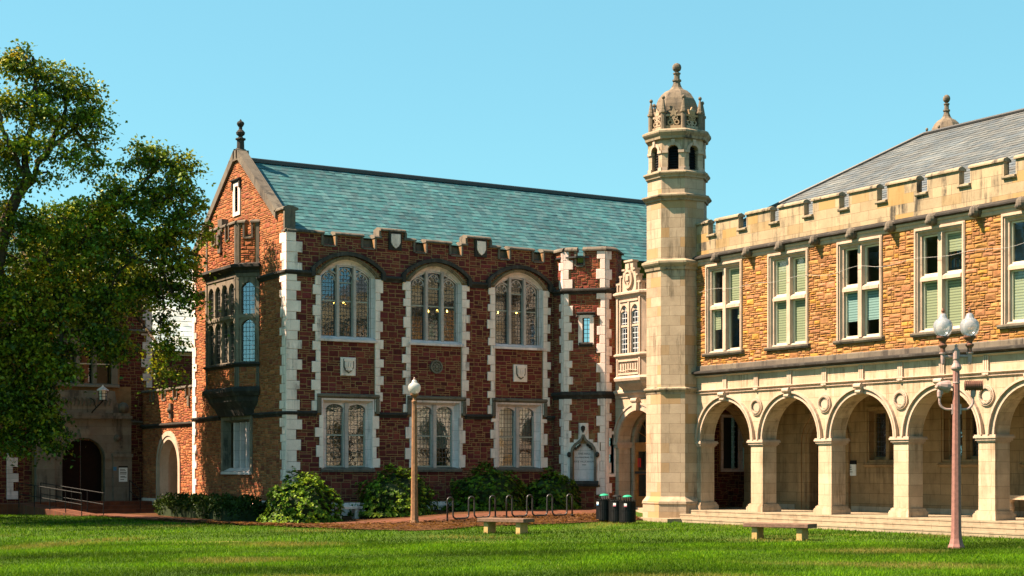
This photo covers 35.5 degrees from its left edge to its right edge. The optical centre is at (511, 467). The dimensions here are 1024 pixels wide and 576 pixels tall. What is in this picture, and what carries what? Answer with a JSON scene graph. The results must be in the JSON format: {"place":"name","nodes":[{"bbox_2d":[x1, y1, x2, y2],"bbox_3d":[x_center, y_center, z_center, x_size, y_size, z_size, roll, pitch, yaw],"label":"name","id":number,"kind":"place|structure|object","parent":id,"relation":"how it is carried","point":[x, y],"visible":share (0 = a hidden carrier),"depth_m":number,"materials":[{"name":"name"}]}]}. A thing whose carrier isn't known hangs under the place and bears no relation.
{"place":"outdoors","nodes":[
{"label":"outdoors","id":0,"kind":"place"},
{"bbox_2d":[0,218,153,502],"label":"entrance building","id":1,"kind":"structure","parent":0,"point":[110,429],"depth_m":71.32,"materials":[{"name":"red sandstone"},{"name":"limestone"},{"name":"green slate"}]},
{"bbox_2d":[62,440,100,500],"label":"entrance door","id":2,"kind":"structure","parent":1,"relation":"in","point":[85,473],"depth_m":71.24,"materials":[{"name":"brown wood"}]},
{"bbox_2d":[53,331,119,387],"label":"stone window","id":3,"kind":"structure","parent":1,"relation":"in","point":[114,372],"depth_m":71.19,"materials":[{"name":"stone"}]},
{"bbox_2d":[90,385,108,412],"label":"wall lantern","id":4,"kind":"object","parent":1,"relation":"attached to","point":[102,390],"depth_m":70.42,"materials":[{"name":"grey glass"}]},
{"bbox_2d":[118,466,127,481],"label":"notice board","id":5,"kind":"object","parent":1,"relation":"attached to","point":[122,473],"visible":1,"depth_m":71.54,"materials":[{"name":"black paint"}]},
{"bbox_2d":[76,265,192,439],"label":"range","id":6,"kind":"structure","parent":0,"point":[185,327],"depth_m":83.49,"materials":[{"name":"white stone"}]},
{"bbox_2d":[0,508,1023,575],"bbox_3d":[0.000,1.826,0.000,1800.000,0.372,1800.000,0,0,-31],"label":"lawn","id":7,"kind":"structure","parent":0,"point":[638,514],"depth_m":45.33,"materials":[{"name":"green plant"}]},
{"bbox_2d":[0,38,127,301],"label":"tall tree","id":8,"kind":"object","parent":7,"relation":"on","point":[20,144],"visible":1,"depth_m":56.92,"materials":[{"name":"green plant"}]},
{"bbox_2d":[0,503,155,515],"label":"brick ramp","id":9,"kind":"structure","parent":7,"relation":"on","point":[22,508],"depth_m":66.70,"materials":[{"name":"brown brick"}]},
{"bbox_2d":[18,483,81,515],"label":"handrail","id":10,"kind":"object","parent":9,"relation":"on","point":[34,496],"visible":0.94,"depth_m":66.02,"materials":[{"name":"metal"}]},
{"bbox_2d":[40,482,103,514],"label":"handrail","id":11,"kind":"object","parent":9,"relation":"on","point":[87,501],"visible":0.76,"depth_m":66.48,"materials":[{"name":"metal"}]},
{"bbox_2d":[25,500,157,512],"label":"forecourt steps","id":12,"kind":"structure","parent":7,"relation":"on","point":[122,506],"depth_m":69.54,"materials":[{"name":"red brick"}]},
{"bbox_2d":[129,480,140,508],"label":"handrail","id":13,"kind":"object","parent":12,"relation":"on","point":[133,494],"visible":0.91,"depth_m":70.45,"materials":[{"name":"black metal"}]},
{"bbox_2d":[0,133,229,467],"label":"broad tree","id":14,"kind":"object","parent":7,"relation":"on","point":[99,290],"visible":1,"depth_m":58.24,"materials":[{"name":"green plant"}]},
{"bbox_2d":[140,385,193,504],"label":"gateway wall","id":15,"kind":"structure","parent":7,"relation":"on","point":[167,460],"depth_m":70.25,"materials":[{"name":"brown brick"}]},
{"bbox_2d":[100,509,595,523],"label":"brick path","id":16,"kind":"structure","parent":7,"relation":"on","point":[543,512],"depth_m":58.19,"materials":[{"name":"red brick"}]},
{"bbox_2d":[126,508,595,521],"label":"planting soil","id":17,"kind":"structure","parent":7,"relation":"on","point":[363,518],"depth_m":58.70,"materials":[{"name":"brown soil"}]},
{"bbox_2d":[152,492,273,520],"bbox_3d":[-11.666,1.508,62.008,1.740,1.151,9.431,0,0,-31],"label":"hedge","id":18,"kind":"object","parent":17,"relation":"on","point":[225,506],"visible":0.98,"depth_m":60.34,"materials":[{"name":"green plant"}]},
{"bbox_2d":[256,466,345,523],"bbox_3d":[-7.419,0.981,56.539,3.255,2.083,3.033,0,0,-31],"label":"rhododendron","id":19,"kind":"object","parent":17,"relation":"on","point":[301,500],"visible":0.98,"depth_m":55.80,"materials":[{"name":"green plant"}]},
{"bbox_2d":[333,506,362,518],"bbox_3d":[-5.953,1.684,57.640,1.100,0.550,0.400,0,0,-31],"label":"bench","id":20,"kind":"object","parent":17,"relation":"on","point":[355,509],"visible":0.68,"depth_m":57.66,"materials":[{"name":"stone"}]},
{"bbox_2d":[347,463,439,517],"bbox_3d":[-4.316,0.955,58.528,3.443,2.237,2.916,0,0,-31],"label":"rhododendron","id":21,"kind":"object","parent":17,"relation":"on","point":[390,495],"visible":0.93,"depth_m":57.79,"materials":[{"name":"green plant"}]},
{"bbox_2d":[439,461,529,510],"bbox_3d":[-0.905,0.747,60.691,3.166,1.993,3.194,0,0,19],"label":"rhododendron","id":22,"kind":"object","parent":17,"relation":"on","point":[485,486],"visible":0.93,"depth_m":59.95,"materials":[{"name":"green plant"}]},
{"bbox_2d":[522,466,582,509],"bbox_3d":[1.448,0.822,61.858,2.656,1.767,2.449,0,0,-31],"label":"rhododendron","id":23,"kind":"object","parent":17,"relation":"on","point":[559,488],"visible":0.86,"depth_m":61.29,"materials":[{"name":"green plant"}]},
{"bbox_2d":[87,512,641,530],"bbox_3d":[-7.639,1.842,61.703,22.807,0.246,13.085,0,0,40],"label":"mulch bed","id":24,"kind":"object","parent":7,"relation":"on","point":[547,517],"visible":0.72,"depth_m":54.71,"materials":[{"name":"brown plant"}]},
{"bbox_2d":[408,377,420,522],"bbox_3d":[-3.349,-0.573,54.900,0.446,5.030,0.446,0,0,-31],"label":"lamp post","id":25,"kind":"object","parent":24,"relation":"on","point":[414,387],"visible":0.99,"depth_m":54.81,"materials":[{"name":"brown metal"}]},
{"bbox_2d":[446,495,496,520],"bbox_3d":[-1.414,1.478,55.934,2.131,0.992,0.154,0,0,-33],"label":"bicycle rack","id":26,"kind":"object","parent":24,"relation":"on","point":[475,516],"visible":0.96,"depth_m":55.90,"materials":[{"name":"metal"}]},
{"bbox_2d":[504,494,573,517],"bbox_3d":[0.999,1.443,57.422,3.001,0.971,0.154,0,0,-33],"label":"bicycle rack","id":27,"kind":"object","parent":24,"relation":"on","point":[533,514],"visible":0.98,"depth_m":57.53,"materials":[{"name":"metal"}]},
{"bbox_2d":[595,494,612,519],"bbox_3d":[3.318,1.428,57.598,0.649,0.955,0.640,0,0,-31],"label":"litter bin","id":28,"kind":"object","parent":24,"relation":"on","point":[602,509],"visible":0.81,"depth_m":57.36,"materials":[{"name":"black paint"}]},
{"bbox_2d":[165,513,593,525],"bbox_3d":[-3.902,1.888,56.777,16.993,0.362,5.066,0,0,-7],"label":"brick edging","id":29,"kind":"object","parent":7,"relation":"on","point":[189,522],"visible":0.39,"depth_m":56.23,"materials":[{"name":"brown brick"}]},
{"bbox_2d":[190,119,715,516],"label":"stone hall","id":30,"kind":"structure","parent":7,"relation":"on","point":[298,371],"depth_m":61.99,"materials":[{"name":"red brick"}]},
{"bbox_2d":[199,219,259,416],"bbox_3d":[-10.991,-5.790,62.226,1.201,7.620,5.037,0,0,-31],"label":"bay window","id":31,"kind":"structure","parent":30,"relation":"in","point":[232,382],"depth_m":61.22,"materials":[{"name":"stone"}]},
{"bbox_2d":[230,177,241,216],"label":"attic window","id":32,"kind":"structure","parent":30,"relation":"in","point":[236,182],"depth_m":62.32,"materials":[{"name":"stone"}]},
{"bbox_2d":[221,415,252,474],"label":"gable window","id":33,"kind":"structure","parent":30,"relation":"in","point":[242,427],"depth_m":62.72,"materials":[{"name":"stone"}]},
{"bbox_2d":[333,269,350,307],"bbox_3d":[-6.529,-7.075,62.326,0.944,1.650,0.920,0,0,-31],"label":"chandelier","id":34,"kind":"object","parent":30,"relation":"hanging from","point":[344,296],"visible":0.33,"depth_m":62.31,"materials":[{"name":"black metal"}]},
{"bbox_2d":[310,252,385,342],"bbox_3d":[-6.160,-6.330,59.611,3.040,3.340,0.500,0,0,-31],"label":"arched window","id":35,"kind":"structure","parent":30,"relation":"in","point":[355,264],"depth_m":59.74,"materials":[{"name":"grey stone"}]},
{"bbox_2d":[317,393,379,471],"bbox_3d":[-6.155,-1.280,59.602,2.540,2.920,0.440,0,0,-31],"label":"square window","id":36,"kind":"structure","parent":30,"relation":"in","point":[345,401],"depth_m":59.66,"materials":[{"name":"grey stone"}]},
{"bbox_2d":[401,259,471,346],"bbox_3d":[-2.968,-6.330,61.559,3.040,3.340,0.500,0,0,-31],"label":"arched window","id":37,"kind":"structure","parent":30,"relation":"in","point":[434,265],"depth_m":61.71,"materials":[{"name":"grey stone"}]},
{"bbox_2d":[407,396,466,471],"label":"square window","id":38,"kind":"structure","parent":30,"relation":"in","point":[433,413],"depth_m":61.74,"materials":[{"name":"grey stone"}]},
{"bbox_2d":[428,310,447,314],"bbox_3d":[-3.015,-7.050,64.823,0.944,1.700,0.920,0,0,-31],"label":"chandelier","id":39,"kind":"object","parent":30,"relation":"hanging from","point":[433,313],"visible":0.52,"depth_m":64.58,"materials":[{"name":"yellow glass"}]},
{"bbox_2d":[496,312,516,316],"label":"chandelier","id":40,"kind":"object","parent":30,"relation":"hanging from","point":[504,315],"visible":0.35,"depth_m":65.92,"materials":[{"name":"black metal"}]},
{"bbox_2d":[486,265,552,350],"bbox_3d":[0.225,-6.330,63.508,3.040,3.340,0.500,0,0,-31],"label":"arched window","id":41,"kind":"structure","parent":30,"relation":"in","point":[524,276],"depth_m":63.69,"materials":[{"name":"grey stone"}]},
{"bbox_2d":[491,398,547,471],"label":"square window","id":42,"kind":"structure","parent":30,"relation":"in","point":[513,414],"depth_m":63.63,"materials":[{"name":"grey stone"}]},
{"bbox_2d":[551,246,623,507],"bbox_3d":[3.027,-3.430,64.448,2.866,10.660,2.409,0,0,14],"label":"corner turret","id":43,"kind":"object","parent":30,"relation":"attached to","point":[583,396],"visible":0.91,"depth_m":63.49,"materials":[{"name":"red brick"}]},
{"bbox_2d":[576,312,595,346],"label":"slot window","id":44,"kind":"structure","parent":43,"relation":"in","point":[580,315],"depth_m":63.43,"materials":[{"name":"stone"}]},
{"bbox_2d":[606,431,615,476],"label":"slit window","id":45,"kind":"structure","parent":43,"relation":"in","point":[614,473],"depth_m":63.49,"materials":[{"name":"glass"}]},
{"bbox_2d":[477,517,534,534],"bbox_3d":[-0.193,1.795,48.300,1.720,0.510,0.580,0,0,35],"label":"stone bench","id":46,"kind":"object","parent":7,"relation":"on","point":[521,525],"visible":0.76,"depth_m":48.03,"materials":[{"name":"beige stone"}]},
{"bbox_2d":[609,495,625,521],"bbox_3d":[3.743,1.452,57.000,0.640,0.955,0.640,0,0,-31],"label":"litter bin","id":47,"kind":"object","parent":7,"relation":"on","point":[613,509],"visible":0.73,"depth_m":56.76,"materials":[{"name":"black paint"}]},
{"bbox_2d":[619,495,635,521],"bbox_3d":[4.063,1.452,56.300,0.640,0.955,0.640,0,0,-31],"label":"litter bin","id":48,"kind":"object","parent":7,"relation":"on","point":[627,511],"visible":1,"depth_m":56.06,"materials":[{"name":"black paint"}]},
{"bbox_2d":[640,517,680,522],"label":"stone paving","id":49,"kind":"structure","parent":7,"relation":"on","point":[670,520],"depth_m":57.95,"materials":[{"name":"beige stone"}]},
{"bbox_2d":[613,259,730,512],"bbox_3d":[5.233,-3.035,64.526,4.270,9.970,7.300,0,0,-31],"label":"entrance porch","id":50,"kind":"object","parent":49,"relation":"on","point":[629,434],"visible":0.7,"depth_m":62.52,"materials":[{"name":"stone"}]},
{"bbox_2d":[635,445,645,506],"bbox_3d":[5.501,0.350,62.581,0.158,2.420,2.320,0,0,-31],"label":"double door","id":51,"kind":"structure","parent":50,"relation":"in","point":[640,448],"depth_m":63.46,"materials":[{"name":"brown wood"}]},
{"bbox_2d":[642,63,711,517],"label":"octagonal tower","id":52,"kind":"structure","parent":49,"relation":"on","point":[677,139],"depth_m":58.79,"materials":[{"name":"stone"}]},
{"bbox_2d":[743,522,816,540],"bbox_3d":[7.363,1.795,44.000,1.950,0.510,0.580,0,0,35],"label":"stone bench","id":53,"kind":"object","parent":7,"relation":"on","point":[801,531],"visible":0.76,"depth_m":43.77,"materials":[{"name":"beige stone"}]},
{"bbox_2d":[679,507,1023,538],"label":"stone steps","id":54,"kind":"structure","parent":7,"relation":"on","point":[935,524],"depth_m":50.69,"materials":[{"name":"beige stone"}]},
{"bbox_2d":[691,108,1023,520],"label":"arcade wing","id":55,"kind":"structure","parent":7,"relation":"on","point":[820,306],"depth_m":52.91,"materials":[{"name":"beige stone"}]},
{"bbox_2d":[702,259,743,356],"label":"mullioned window","id":56,"kind":"structure","parent":55,"relation":"in","point":[732,270],"depth_m":57.54,"materials":[{"name":"stone"}]},
{"bbox_2d":[721,415,743,471],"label":"passage window","id":57,"kind":"structure","parent":55,"relation":"in","point":[740,456],"depth_m":63.09,"materials":[{"name":"grey stone"}]},
{"bbox_2d":[764,247,810,350],"bbox_3d":[9.517,-5.697,54.656,0.480,3.355,2.240,0,0,-31],"label":"mullioned window","id":58,"kind":"structure","parent":55,"relation":"in","point":[787,299],"depth_m":54.62,"materials":[{"name":"stone"}]},
{"bbox_2d":[817,445,817,504],"bbox_3d":[11.663,-0.035,58.223,0.060,3.190,1.560,0,0,-31],"label":"oak door","id":59,"kind":"structure","parent":55,"relation":"in","point":[817,445],"depth_m":58.86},
{"bbox_2d":[850,460,856,475],"bbox_3d":[12.066,0.030,56.782,0.035,0.540,0.440,0,0,-31],"label":"notice sign","id":60,"kind":"object","parent":55,"relation":"attached to","point":[853,463],"visible":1,"depth_m":56.70,"materials":[{"name":"black paint"}]},
{"bbox_2d":[833,235,884,344],"bbox_3d":[11.316,-5.697,51.710,0.480,3.355,2.240,0,0,-31],"label":"mullioned window","id":61,"kind":"structure","parent":55,"relation":"in","point":[862,302],"depth_m":51.65,"materials":[{"name":"stone"}]},
{"bbox_2d":[863,406,893,466],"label":"arcade window","id":62,"kind":"structure","parent":55,"relation":"in","point":[888,460],"depth_m":55.92,"materials":[{"name":"beige stone"}]},
{"bbox_2d":[910,220,965,337],"bbox_3d":[13.115,-5.697,48.763,0.480,3.355,2.240,0,0,-31],"label":"mullioned window","id":63,"kind":"structure","parent":55,"relation":"in","point":[933,292],"depth_m":48.71,"materials":[{"name":"stone"}]},
{"bbox_2d":[936,402,978,466],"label":"arcade window","id":64,"kind":"structure","parent":55,"relation":"in","point":[968,459],"depth_m":52.38,"materials":[{"name":"beige stone"}]},
{"bbox_2d":[996,210,1023,329],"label":"mullioned window","id":65,"kind":"structure","parent":55,"relation":"in","point":[1012,272],"depth_m":46.52,"materials":[{"name":"stone"}]},
{"bbox_2d":[1019,400,1023,466],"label":"arcade window","id":66,"kind":"structure","parent":55,"relation":"in","point":[1021,464],"depth_m":50.21,"materials":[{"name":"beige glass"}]},
{"bbox_2d":[925,95,958,130],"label":"octagonal tower","id":67,"kind":"structure","parent":7,"relation":"on","point":[946,120],"depth_m":75.77,"materials":[{"name":"stone"}]},
{"bbox_2d":[933,307,982,548],"bbox_3d":[10.948,-0.960,39.294,1.177,5.920,0.469,0,0,10],"label":"twin lamp post","id":68,"kind":"object","parent":7,"relation":"on","point":[943,326],"visible":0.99,"depth_m":39.21,"materials":[{"name":"metal"}]},
{"bbox_2d":[0,0,1023,462],"label":"sky","id":69,"kind":"structure","parent":0,"point":[795,95],"materials":[{"name":"blue"}]},
{"bbox_2d":[1010,495,1023,516],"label":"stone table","id":70,"kind":"object","parent":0,"point":[1013,498],"visible":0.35,"depth_m":49.40,"materials":[{"name":"beige stone"}]}
]}

